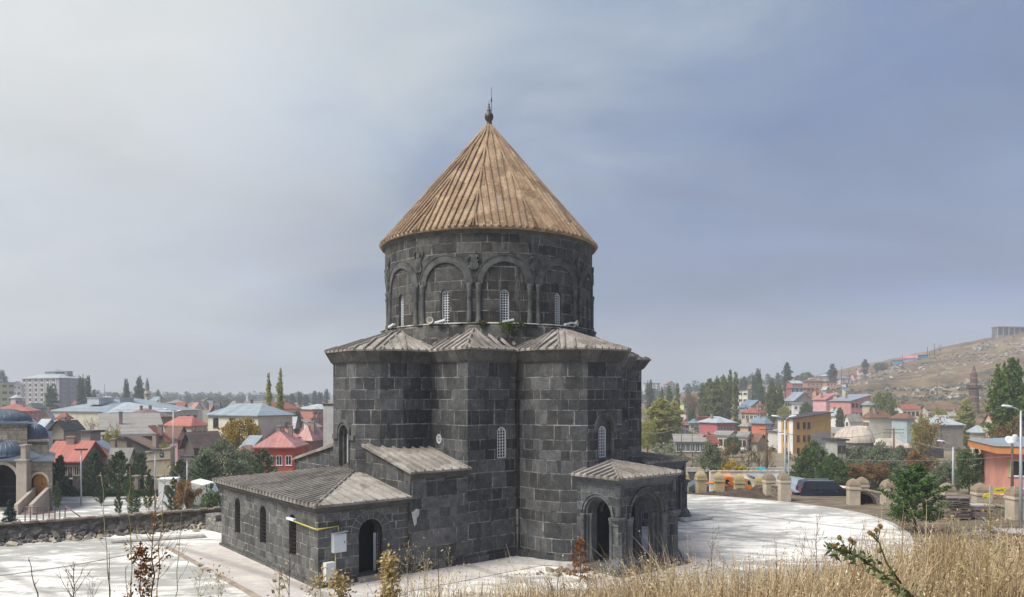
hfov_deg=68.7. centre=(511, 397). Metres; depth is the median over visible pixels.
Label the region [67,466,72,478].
window
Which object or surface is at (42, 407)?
house
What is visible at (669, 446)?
scrub
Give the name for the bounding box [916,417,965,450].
stone hall
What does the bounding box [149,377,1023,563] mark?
ground
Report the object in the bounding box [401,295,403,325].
window
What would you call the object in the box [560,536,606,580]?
dying sapling
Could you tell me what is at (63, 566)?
kerb
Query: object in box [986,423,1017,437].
bare tree
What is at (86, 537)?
loose stones
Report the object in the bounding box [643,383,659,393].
apartment block
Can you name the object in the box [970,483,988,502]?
stone pillar
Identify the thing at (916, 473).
pine tree
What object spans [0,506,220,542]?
rubble wall
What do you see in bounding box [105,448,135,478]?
house
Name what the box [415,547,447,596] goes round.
dry weed
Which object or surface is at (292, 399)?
poplar tree
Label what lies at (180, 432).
house
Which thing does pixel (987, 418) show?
house
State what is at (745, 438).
house
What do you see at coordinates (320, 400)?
poplar tree
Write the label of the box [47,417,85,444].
house
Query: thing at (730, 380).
poplar tree
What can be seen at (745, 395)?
house
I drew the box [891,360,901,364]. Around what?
shed
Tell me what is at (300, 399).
poplar tree
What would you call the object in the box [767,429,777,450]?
house
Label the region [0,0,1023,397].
sky
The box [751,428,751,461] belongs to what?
utility pole
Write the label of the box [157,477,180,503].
guard cabin
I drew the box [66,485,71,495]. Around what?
clipped bush
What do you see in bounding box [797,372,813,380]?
broadleaf tree
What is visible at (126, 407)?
house
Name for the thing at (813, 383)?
house
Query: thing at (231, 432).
autumn tree
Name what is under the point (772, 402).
poplar tree
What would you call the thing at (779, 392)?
poplar tree
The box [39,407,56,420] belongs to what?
house
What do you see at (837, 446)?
house
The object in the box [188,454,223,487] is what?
conifer tree
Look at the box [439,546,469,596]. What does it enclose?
dry weed
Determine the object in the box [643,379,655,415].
poplar tree
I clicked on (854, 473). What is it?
autumn bush
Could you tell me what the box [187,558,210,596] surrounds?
dry weed
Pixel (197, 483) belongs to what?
tarpaulin roof
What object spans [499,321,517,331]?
wall plant
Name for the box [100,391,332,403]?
woodland
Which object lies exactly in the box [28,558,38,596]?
dry weed
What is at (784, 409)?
broadleaf tree
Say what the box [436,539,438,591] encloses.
dry weed
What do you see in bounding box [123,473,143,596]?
dry weed
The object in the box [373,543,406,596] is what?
dry weed
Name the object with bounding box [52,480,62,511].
pine tree
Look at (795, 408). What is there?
house
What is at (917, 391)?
boulders
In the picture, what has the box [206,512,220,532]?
concrete block
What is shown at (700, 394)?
poplar tree
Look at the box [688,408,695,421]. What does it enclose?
broadleaf tree
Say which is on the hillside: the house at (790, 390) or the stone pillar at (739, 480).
the house at (790, 390)
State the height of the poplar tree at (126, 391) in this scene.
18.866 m
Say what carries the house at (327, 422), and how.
on the ground at (839, 502)
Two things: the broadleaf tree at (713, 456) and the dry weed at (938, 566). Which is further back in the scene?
the broadleaf tree at (713, 456)
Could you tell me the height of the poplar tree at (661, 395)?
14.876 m
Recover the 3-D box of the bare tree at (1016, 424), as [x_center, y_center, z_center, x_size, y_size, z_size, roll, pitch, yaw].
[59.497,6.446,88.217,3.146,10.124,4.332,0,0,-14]
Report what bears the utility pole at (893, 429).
on the ground at (839, 502)
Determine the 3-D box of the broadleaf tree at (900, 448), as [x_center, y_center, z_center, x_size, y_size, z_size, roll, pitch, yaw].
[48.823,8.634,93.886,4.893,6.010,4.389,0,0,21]
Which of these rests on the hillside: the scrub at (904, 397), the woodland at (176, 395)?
the scrub at (904, 397)
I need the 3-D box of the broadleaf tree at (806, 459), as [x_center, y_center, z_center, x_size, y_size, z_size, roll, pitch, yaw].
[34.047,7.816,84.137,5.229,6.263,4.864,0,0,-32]
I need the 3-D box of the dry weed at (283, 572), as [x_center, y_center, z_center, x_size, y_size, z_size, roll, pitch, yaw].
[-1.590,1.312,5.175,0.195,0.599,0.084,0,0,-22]
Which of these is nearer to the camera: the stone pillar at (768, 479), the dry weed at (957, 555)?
the dry weed at (957, 555)
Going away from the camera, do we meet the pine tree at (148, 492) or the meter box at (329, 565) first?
the meter box at (329, 565)
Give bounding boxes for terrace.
[0,495,928,596]
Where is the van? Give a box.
[796,479,845,495]
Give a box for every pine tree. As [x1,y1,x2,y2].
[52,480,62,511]
[53,455,72,494]
[79,450,107,496]
[94,483,107,505]
[102,450,137,498]
[114,493,122,514]
[124,477,135,502]
[128,492,141,513]
[131,452,150,478]
[141,474,155,511]
[163,478,182,509]
[877,461,953,532]
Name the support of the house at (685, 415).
on the hillside
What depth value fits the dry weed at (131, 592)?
5.30 m
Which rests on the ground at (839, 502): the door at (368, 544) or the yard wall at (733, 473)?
the yard wall at (733, 473)
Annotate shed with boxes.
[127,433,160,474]
[238,435,262,447]
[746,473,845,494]
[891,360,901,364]
[918,354,927,359]
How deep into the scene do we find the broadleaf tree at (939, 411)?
199.41 m
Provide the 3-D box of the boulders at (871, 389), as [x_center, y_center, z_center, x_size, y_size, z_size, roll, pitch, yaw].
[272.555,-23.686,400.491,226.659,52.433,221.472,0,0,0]
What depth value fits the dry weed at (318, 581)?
5.40 m
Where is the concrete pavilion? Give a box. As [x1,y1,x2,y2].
[990,326,1023,338]
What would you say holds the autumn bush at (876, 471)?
on the ground at (839, 502)
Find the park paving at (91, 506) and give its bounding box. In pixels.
[0,495,185,521]
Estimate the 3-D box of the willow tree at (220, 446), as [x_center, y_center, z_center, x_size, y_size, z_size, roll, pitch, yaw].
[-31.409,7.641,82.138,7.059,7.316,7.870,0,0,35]
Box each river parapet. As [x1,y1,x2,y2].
[686,462,717,481]
[723,462,905,479]
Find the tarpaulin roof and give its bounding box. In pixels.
[183,479,220,509]
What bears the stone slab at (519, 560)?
on the church paving at (252, 575)
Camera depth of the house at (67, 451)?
87.50 m
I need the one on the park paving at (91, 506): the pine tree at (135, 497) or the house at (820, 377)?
the pine tree at (135, 497)
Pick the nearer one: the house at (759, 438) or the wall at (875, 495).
the wall at (875, 495)
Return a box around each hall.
[150,397,167,402]
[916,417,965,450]
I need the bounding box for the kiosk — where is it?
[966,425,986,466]
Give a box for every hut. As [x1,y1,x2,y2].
[831,427,843,437]
[856,368,863,375]
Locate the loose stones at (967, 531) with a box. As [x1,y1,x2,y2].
[875,515,1014,541]
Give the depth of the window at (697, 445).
149.35 m
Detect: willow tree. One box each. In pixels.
[188,434,256,490]
[227,449,264,475]
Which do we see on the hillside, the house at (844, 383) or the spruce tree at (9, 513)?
the house at (844, 383)
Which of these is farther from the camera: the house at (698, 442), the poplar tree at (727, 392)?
the poplar tree at (727, 392)
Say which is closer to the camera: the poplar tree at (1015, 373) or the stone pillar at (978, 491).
the stone pillar at (978, 491)
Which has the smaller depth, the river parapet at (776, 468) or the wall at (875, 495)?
the wall at (875, 495)
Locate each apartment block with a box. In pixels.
[20,369,86,407]
[246,392,261,400]
[300,404,322,432]
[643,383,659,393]
[663,381,674,390]
[776,411,833,453]
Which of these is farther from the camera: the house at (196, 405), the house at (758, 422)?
the house at (196, 405)
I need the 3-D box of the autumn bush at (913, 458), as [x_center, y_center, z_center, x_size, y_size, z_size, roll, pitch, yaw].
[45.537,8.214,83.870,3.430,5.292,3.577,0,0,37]
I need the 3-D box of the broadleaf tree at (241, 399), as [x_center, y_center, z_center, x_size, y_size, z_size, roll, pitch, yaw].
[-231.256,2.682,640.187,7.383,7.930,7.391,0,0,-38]
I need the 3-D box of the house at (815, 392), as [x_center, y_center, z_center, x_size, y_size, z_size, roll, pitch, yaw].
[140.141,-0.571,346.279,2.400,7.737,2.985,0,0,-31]
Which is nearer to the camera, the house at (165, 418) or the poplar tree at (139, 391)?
the house at (165, 418)
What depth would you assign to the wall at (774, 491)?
60.27 m
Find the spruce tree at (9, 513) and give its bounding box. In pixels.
[1,498,19,522]
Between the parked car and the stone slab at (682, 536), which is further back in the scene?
the parked car
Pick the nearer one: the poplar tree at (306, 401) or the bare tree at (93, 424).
the bare tree at (93, 424)
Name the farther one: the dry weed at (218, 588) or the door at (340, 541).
the door at (340, 541)
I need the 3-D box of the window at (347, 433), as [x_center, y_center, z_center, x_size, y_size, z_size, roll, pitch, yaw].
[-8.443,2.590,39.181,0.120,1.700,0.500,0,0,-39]
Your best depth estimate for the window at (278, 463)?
100.10 m
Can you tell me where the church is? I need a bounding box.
[212,87,691,588]
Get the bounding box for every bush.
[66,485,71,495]
[70,486,76,496]
[159,439,166,448]
[172,476,204,509]
[198,483,220,508]
[719,460,743,469]
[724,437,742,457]
[845,462,873,479]
[860,459,892,490]
[904,446,936,481]
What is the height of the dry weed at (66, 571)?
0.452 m
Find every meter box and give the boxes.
[323,561,335,587]
[330,530,347,552]
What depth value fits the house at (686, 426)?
216.51 m
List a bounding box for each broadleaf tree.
[0,369,8,381]
[104,428,120,447]
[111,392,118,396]
[183,394,192,405]
[193,395,208,402]
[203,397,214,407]
[215,395,226,402]
[221,398,231,407]
[236,396,244,402]
[293,411,303,430]
[641,419,658,451]
[642,398,680,448]
[680,394,697,413]
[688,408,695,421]
[695,436,728,477]
[738,375,747,389]
[754,385,766,408]
[776,404,789,424]
[790,439,835,478]
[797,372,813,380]
[799,401,812,413]
[814,450,852,485]
[835,407,844,426]
[841,441,879,489]
[858,440,906,489]
[869,390,899,415]
[873,362,889,370]
[883,444,920,483]
[923,461,964,490]
[928,407,947,417]
[955,447,984,493]
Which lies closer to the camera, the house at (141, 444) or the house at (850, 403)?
the house at (141, 444)
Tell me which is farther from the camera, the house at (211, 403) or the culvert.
the house at (211, 403)
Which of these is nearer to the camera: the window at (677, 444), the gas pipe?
the gas pipe
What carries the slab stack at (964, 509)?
on the ground at (839, 502)
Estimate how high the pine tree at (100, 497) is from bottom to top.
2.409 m
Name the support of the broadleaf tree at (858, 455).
on the ground at (839, 502)
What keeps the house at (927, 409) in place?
on the hillside
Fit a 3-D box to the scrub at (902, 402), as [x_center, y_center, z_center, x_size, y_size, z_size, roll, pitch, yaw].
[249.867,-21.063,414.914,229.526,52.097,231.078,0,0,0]
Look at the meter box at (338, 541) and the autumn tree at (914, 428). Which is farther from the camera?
the autumn tree at (914, 428)
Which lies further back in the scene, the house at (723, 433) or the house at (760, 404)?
the house at (760, 404)
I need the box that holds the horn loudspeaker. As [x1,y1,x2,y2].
[426,317,432,323]
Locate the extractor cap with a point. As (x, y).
(290, 518)
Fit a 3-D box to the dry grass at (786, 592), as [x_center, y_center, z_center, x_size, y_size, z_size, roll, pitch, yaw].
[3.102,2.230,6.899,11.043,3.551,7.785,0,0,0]
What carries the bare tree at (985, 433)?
on the ground at (839, 502)
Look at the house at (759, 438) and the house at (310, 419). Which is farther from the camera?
the house at (759, 438)
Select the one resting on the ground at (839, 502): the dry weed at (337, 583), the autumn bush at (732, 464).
the autumn bush at (732, 464)
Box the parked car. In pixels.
[689,480,708,492]
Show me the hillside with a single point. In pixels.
(984, 370)
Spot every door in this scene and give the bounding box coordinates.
[34,474,46,494]
[163,483,169,503]
[327,563,334,571]
[335,535,345,551]
[359,519,380,572]
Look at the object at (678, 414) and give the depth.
179.25 m
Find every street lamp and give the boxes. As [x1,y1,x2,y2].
[74,449,87,505]
[149,449,161,508]
[163,408,181,445]
[180,456,193,479]
[771,415,796,471]
[781,433,789,474]
[937,440,953,485]
[1001,404,1022,528]
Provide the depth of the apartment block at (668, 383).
620.32 m
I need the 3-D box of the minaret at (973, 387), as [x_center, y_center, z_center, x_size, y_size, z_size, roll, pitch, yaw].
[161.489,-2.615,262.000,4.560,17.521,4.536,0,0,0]
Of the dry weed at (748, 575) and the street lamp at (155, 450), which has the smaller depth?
the dry weed at (748, 575)
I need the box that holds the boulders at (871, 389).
[832,345,1023,399]
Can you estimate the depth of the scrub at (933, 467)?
136.48 m
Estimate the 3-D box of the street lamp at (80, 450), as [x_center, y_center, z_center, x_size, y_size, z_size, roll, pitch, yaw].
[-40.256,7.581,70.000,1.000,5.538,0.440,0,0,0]
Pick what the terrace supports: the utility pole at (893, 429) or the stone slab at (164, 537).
the stone slab at (164, 537)
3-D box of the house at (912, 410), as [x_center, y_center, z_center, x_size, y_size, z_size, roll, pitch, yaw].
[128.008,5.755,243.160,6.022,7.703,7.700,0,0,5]
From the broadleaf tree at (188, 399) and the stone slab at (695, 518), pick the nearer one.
the stone slab at (695, 518)
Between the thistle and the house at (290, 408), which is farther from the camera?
the house at (290, 408)
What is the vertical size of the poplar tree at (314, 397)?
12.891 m
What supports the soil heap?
on the ground at (839, 502)
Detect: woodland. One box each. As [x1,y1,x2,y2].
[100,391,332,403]
[641,374,783,402]
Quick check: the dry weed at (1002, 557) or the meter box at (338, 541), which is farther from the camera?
the meter box at (338, 541)
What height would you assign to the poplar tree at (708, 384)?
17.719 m
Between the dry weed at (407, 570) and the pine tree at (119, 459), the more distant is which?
the pine tree at (119, 459)
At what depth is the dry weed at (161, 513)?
5.40 m
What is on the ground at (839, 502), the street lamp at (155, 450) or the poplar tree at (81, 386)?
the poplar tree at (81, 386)
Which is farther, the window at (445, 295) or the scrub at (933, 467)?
the scrub at (933, 467)
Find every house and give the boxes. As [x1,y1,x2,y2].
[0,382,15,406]
[0,401,41,421]
[10,393,22,404]
[14,381,25,402]
[25,403,47,420]
[37,419,53,449]
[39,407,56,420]
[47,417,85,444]
[49,436,106,478]
[54,412,73,420]
[70,400,77,405]
[76,430,105,440]
[91,390,100,396]
[96,438,117,478]
[98,411,164,439]
[100,402,176,417]
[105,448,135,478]
[113,434,162,447]
[130,405,176,428]
[131,446,175,478]
[148,424,174,446]
[163,416,207,431]
[165,425,186,461]
[166,398,187,404]
[176,402,187,406]
[178,431,221,480]
[190,401,203,420]
[201,398,208,409]
[204,400,295,465]
[207,400,215,411]
[209,402,222,412]
[234,445,255,470]
[252,425,308,472]
[266,422,301,437]
[271,402,301,434]
[292,417,299,434]
[299,421,322,452]
[301,418,322,428]
[323,403,332,445]
[671,434,706,453]
[679,403,687,416]
[680,420,690,433]
[682,409,687,419]
[688,419,698,429]
[696,416,709,420]
[697,414,737,433]
[703,431,720,447]
[712,430,737,450]
[736,431,752,449]
[738,389,750,404]
[738,400,758,418]
[738,419,750,430]
[740,405,766,422]
[749,414,773,444]
[749,433,768,450]
[755,401,764,409]
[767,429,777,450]
[784,391,812,414]
[785,381,803,397]
[787,387,819,397]
[791,403,803,414]
[802,379,824,393]
[811,388,819,398]
[811,393,833,411]
[815,374,830,380]
[818,426,943,457]
[821,386,829,393]
[822,438,849,460]
[823,381,837,389]
[828,393,872,423]
[830,407,836,426]
[831,391,840,398]
[836,376,850,383]
[841,380,848,386]
[841,386,849,395]
[842,414,862,426]
[849,373,856,382]
[860,408,890,439]
[861,401,874,425]
[888,413,917,445]
[894,403,920,421]
[901,355,917,361]
[921,405,959,418]
[947,408,956,420]
[967,437,1023,494]
[981,411,997,436]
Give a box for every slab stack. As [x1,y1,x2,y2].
[937,496,970,519]
[969,503,994,518]
[995,528,1023,548]
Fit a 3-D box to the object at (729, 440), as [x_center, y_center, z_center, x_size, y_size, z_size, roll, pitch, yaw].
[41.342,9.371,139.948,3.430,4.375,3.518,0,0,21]
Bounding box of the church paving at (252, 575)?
[174,543,542,596]
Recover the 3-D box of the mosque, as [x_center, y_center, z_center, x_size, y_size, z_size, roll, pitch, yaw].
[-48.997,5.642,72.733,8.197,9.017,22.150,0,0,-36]
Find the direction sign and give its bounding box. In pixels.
[984,485,1005,503]
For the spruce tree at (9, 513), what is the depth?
49.41 m
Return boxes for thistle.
[815,523,923,596]
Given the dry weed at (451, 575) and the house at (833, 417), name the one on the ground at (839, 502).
the house at (833, 417)
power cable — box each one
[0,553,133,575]
[681,426,764,436]
[769,430,891,437]
[790,453,1010,460]
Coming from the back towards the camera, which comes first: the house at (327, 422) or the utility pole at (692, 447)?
the utility pole at (692, 447)
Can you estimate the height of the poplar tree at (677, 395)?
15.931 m
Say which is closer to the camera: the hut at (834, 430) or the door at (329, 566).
the door at (329, 566)
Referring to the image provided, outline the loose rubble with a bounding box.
[0,520,205,545]
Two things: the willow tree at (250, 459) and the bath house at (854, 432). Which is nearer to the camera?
the willow tree at (250, 459)
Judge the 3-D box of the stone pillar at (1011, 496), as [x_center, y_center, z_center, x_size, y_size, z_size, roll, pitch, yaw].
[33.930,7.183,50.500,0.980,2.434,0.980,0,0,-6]
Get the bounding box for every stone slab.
[111,533,205,542]
[501,556,572,565]
[678,515,712,521]
[678,533,690,539]
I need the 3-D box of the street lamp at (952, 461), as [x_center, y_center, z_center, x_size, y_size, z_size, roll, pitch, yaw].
[36.489,6.492,63.000,1.548,5.816,0.360,0,0,0]
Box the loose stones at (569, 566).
[536,563,598,579]
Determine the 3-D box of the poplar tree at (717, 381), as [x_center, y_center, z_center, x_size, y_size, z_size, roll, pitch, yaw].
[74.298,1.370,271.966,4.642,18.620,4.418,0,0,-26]
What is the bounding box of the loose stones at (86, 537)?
[5,523,205,546]
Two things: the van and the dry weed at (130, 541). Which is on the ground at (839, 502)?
the van
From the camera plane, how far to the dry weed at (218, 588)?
5.40 m
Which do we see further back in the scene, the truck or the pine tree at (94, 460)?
the pine tree at (94, 460)
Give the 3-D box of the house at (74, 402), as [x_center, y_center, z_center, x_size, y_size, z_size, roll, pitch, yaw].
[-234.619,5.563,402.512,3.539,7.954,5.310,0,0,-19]
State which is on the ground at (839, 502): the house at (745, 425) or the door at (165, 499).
the house at (745, 425)
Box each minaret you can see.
[144,378,150,399]
[966,365,981,413]
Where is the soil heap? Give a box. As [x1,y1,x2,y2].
[687,486,771,498]
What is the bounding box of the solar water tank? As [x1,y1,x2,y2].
[1012,434,1017,441]
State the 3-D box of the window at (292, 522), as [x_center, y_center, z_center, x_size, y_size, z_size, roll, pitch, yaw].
[-9.793,6.250,34.182,0.265,1.860,0.790,0,0,-39]
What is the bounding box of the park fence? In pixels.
[53,475,163,491]
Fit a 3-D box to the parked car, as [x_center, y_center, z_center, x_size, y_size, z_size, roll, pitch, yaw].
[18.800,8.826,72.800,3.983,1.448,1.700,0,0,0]
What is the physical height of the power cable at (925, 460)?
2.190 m
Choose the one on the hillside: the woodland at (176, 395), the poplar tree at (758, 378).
the poplar tree at (758, 378)
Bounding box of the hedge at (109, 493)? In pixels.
[72,489,157,496]
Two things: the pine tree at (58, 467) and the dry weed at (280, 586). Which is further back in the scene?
the pine tree at (58, 467)
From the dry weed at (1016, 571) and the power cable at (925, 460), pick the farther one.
the power cable at (925, 460)
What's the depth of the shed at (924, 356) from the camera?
513.52 m
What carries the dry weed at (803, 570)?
on the knoll
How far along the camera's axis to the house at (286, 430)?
126.19 m
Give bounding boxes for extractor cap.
[286,517,295,520]
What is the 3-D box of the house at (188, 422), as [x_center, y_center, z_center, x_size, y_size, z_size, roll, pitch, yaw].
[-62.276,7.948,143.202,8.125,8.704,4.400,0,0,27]
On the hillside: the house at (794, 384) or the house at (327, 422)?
the house at (794, 384)
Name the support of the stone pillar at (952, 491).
on the ground at (839, 502)
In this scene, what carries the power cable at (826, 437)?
attached to the utility pole at (766, 457)
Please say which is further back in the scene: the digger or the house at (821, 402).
the house at (821, 402)
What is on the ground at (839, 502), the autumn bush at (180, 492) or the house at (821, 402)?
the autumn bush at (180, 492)
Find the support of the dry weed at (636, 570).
on the knoll
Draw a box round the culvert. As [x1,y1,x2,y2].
[860,491,875,503]
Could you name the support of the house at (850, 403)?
on the hillside
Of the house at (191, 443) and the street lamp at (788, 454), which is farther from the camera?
the house at (191, 443)
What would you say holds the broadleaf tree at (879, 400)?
on the ground at (839, 502)
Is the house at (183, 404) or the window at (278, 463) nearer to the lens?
the window at (278, 463)
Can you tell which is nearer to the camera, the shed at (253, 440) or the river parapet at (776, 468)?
the river parapet at (776, 468)
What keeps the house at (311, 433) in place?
on the ground at (839, 502)
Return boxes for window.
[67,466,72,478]
[74,466,78,474]
[213,418,218,427]
[237,499,239,532]
[262,509,265,542]
[275,456,282,465]
[285,456,291,465]
[291,515,295,553]
[347,433,347,462]
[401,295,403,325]
[436,434,440,443]
[442,290,448,323]
[497,427,505,457]
[500,289,508,321]
[555,293,559,324]
[599,426,605,457]
[676,443,679,451]
[686,443,689,451]
[696,444,699,451]
[1009,460,1023,476]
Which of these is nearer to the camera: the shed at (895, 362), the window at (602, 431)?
the window at (602, 431)
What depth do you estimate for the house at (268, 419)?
128.03 m
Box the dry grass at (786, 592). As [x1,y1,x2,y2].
[363,505,1023,596]
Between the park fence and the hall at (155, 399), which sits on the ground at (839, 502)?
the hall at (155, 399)
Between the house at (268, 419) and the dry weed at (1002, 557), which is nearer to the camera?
the dry weed at (1002, 557)
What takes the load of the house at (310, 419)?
on the ground at (839, 502)
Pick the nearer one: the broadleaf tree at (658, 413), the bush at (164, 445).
the bush at (164, 445)
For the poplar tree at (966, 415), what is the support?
on the ground at (839, 502)
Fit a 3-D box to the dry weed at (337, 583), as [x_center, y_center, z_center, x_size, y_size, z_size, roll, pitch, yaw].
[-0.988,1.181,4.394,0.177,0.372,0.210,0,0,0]
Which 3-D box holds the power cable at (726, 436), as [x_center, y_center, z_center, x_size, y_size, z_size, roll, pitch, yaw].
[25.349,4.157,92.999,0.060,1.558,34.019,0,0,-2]
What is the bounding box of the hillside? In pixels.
[641,331,1023,430]
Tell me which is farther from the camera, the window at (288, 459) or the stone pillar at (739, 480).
the window at (288, 459)
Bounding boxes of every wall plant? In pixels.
[476,320,487,326]
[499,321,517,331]
[515,320,527,328]
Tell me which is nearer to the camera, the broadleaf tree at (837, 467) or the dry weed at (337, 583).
the dry weed at (337, 583)
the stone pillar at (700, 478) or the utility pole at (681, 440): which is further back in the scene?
the utility pole at (681, 440)
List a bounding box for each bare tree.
[82,414,95,429]
[107,418,120,435]
[694,406,700,425]
[718,439,746,469]
[736,437,759,469]
[748,439,772,466]
[762,445,776,466]
[978,426,997,452]
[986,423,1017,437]
[1007,409,1023,436]
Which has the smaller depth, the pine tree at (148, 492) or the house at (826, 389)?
the pine tree at (148, 492)
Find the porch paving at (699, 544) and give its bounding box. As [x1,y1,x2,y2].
[555,529,721,584]
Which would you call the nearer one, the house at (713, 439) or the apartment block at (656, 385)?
the house at (713, 439)
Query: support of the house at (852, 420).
on the ground at (839, 502)
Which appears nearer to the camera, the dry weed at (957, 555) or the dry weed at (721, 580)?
the dry weed at (721, 580)
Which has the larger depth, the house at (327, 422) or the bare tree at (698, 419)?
the bare tree at (698, 419)
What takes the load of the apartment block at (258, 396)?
on the ground at (839, 502)
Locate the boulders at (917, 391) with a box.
[837,337,1023,398]
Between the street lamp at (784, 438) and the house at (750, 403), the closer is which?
the street lamp at (784, 438)
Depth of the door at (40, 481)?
67.27 m
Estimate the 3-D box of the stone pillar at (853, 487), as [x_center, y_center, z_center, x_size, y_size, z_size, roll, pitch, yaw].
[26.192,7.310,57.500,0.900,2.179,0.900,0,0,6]
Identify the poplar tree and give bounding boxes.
[76,375,85,404]
[84,375,92,403]
[121,379,129,396]
[132,376,144,398]
[263,373,272,405]
[275,368,284,409]
[288,393,296,405]
[296,392,303,406]
[302,394,310,406]
[312,391,317,404]
[316,393,323,403]
[323,389,329,402]
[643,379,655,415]
[658,386,664,405]
[665,385,673,403]
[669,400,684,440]
[674,383,680,406]
[697,384,705,415]
[700,392,709,415]
[703,378,714,397]
[703,384,725,417]
[714,375,719,384]
[720,374,725,389]
[722,380,732,419]
[728,369,732,419]
[730,371,739,429]
[750,372,755,399]
[753,368,762,402]
[764,381,779,428]
[774,372,780,389]
[776,384,784,426]
[781,362,793,397]
[826,364,837,382]
[861,359,869,374]
[954,398,977,445]
[982,360,1015,437]
[1002,357,1023,435]
[1012,394,1023,435]
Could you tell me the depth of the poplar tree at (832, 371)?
439.31 m
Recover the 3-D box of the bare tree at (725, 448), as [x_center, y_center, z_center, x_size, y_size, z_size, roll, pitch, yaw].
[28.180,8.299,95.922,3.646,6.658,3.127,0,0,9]
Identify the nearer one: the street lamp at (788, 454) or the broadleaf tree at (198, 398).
the street lamp at (788, 454)
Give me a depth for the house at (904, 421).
165.35 m
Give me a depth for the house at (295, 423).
165.59 m
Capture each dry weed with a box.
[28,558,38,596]
[53,561,91,596]
[74,576,103,596]
[97,472,110,595]
[108,554,109,596]
[114,566,133,596]
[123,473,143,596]
[125,486,176,596]
[130,543,157,596]
[136,461,187,595]
[175,477,192,596]
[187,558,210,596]
[205,564,232,596]
[267,562,287,596]
[268,544,296,595]
[300,566,331,596]
[328,568,357,596]
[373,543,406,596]
[391,537,440,596]
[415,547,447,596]
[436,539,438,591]
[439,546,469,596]
[633,565,647,596]
[700,525,720,583]
[714,551,734,596]
[740,552,757,595]
[764,536,779,596]
[791,538,818,595]
[799,513,831,577]
[822,557,857,595]
[838,538,865,593]
[858,530,902,596]
[893,504,911,569]
[917,511,987,596]
[930,534,968,596]
[931,528,951,596]
[949,484,1014,596]
[961,520,1023,594]
[991,529,1023,596]
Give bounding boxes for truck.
[745,478,753,488]
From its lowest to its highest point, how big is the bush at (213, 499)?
4.140 m
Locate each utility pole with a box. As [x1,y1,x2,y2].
[681,425,681,455]
[692,429,692,466]
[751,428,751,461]
[759,428,772,468]
[884,428,903,450]
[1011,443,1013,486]
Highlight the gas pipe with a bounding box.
[293,521,338,561]
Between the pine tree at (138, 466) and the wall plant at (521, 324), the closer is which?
the wall plant at (521, 324)
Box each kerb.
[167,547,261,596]
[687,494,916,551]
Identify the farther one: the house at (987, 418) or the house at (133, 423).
the house at (987, 418)
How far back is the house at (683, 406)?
320.47 m
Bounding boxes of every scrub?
[641,412,677,455]
[672,444,975,480]
[687,382,1001,435]
[849,336,1020,403]
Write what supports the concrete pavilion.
on the hillside
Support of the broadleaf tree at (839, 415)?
on the ground at (839, 502)
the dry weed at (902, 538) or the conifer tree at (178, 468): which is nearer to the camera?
the dry weed at (902, 538)
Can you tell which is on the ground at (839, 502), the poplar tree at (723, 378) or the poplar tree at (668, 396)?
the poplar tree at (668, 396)
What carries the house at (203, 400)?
on the ground at (839, 502)
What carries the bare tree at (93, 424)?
on the ground at (839, 502)
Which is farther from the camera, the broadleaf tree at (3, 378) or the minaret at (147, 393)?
the broadleaf tree at (3, 378)
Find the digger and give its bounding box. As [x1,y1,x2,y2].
[707,475,733,486]
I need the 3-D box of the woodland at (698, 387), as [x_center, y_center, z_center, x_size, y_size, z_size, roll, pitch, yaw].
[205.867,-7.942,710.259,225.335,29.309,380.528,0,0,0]
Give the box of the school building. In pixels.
[51,396,198,429]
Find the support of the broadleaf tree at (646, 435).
on the ground at (839, 502)
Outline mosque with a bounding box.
[0,409,54,514]
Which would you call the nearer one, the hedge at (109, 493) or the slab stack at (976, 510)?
the slab stack at (976, 510)
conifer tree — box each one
[42,384,60,409]
[167,459,191,482]
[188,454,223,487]
[247,449,280,474]
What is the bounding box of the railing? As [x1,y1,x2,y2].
[24,506,80,520]
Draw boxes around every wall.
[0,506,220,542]
[709,470,783,490]
[771,484,777,499]
[862,489,879,502]
[981,502,1004,517]
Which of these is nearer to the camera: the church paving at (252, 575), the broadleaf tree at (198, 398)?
the church paving at (252, 575)
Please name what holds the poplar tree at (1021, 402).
on the ground at (839, 502)
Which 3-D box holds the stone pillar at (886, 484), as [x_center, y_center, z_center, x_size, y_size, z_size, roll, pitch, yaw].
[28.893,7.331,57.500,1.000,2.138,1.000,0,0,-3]
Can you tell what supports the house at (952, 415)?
on the ground at (839, 502)
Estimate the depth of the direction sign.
52.47 m
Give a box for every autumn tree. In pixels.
[218,414,262,455]
[908,415,940,456]
[910,408,956,471]
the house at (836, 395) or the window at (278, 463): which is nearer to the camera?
the window at (278, 463)
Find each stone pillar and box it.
[686,472,689,491]
[694,470,707,492]
[713,472,724,491]
[733,473,745,488]
[753,476,762,485]
[762,472,776,495]
[776,472,791,501]
[845,478,861,504]
[856,477,869,490]
[879,479,897,504]
[937,483,957,495]
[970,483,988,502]
[1003,486,1023,519]
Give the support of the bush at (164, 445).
on the ground at (839, 502)
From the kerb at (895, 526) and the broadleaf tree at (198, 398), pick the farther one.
the broadleaf tree at (198, 398)
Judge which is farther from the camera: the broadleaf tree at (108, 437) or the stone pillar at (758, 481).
the broadleaf tree at (108, 437)

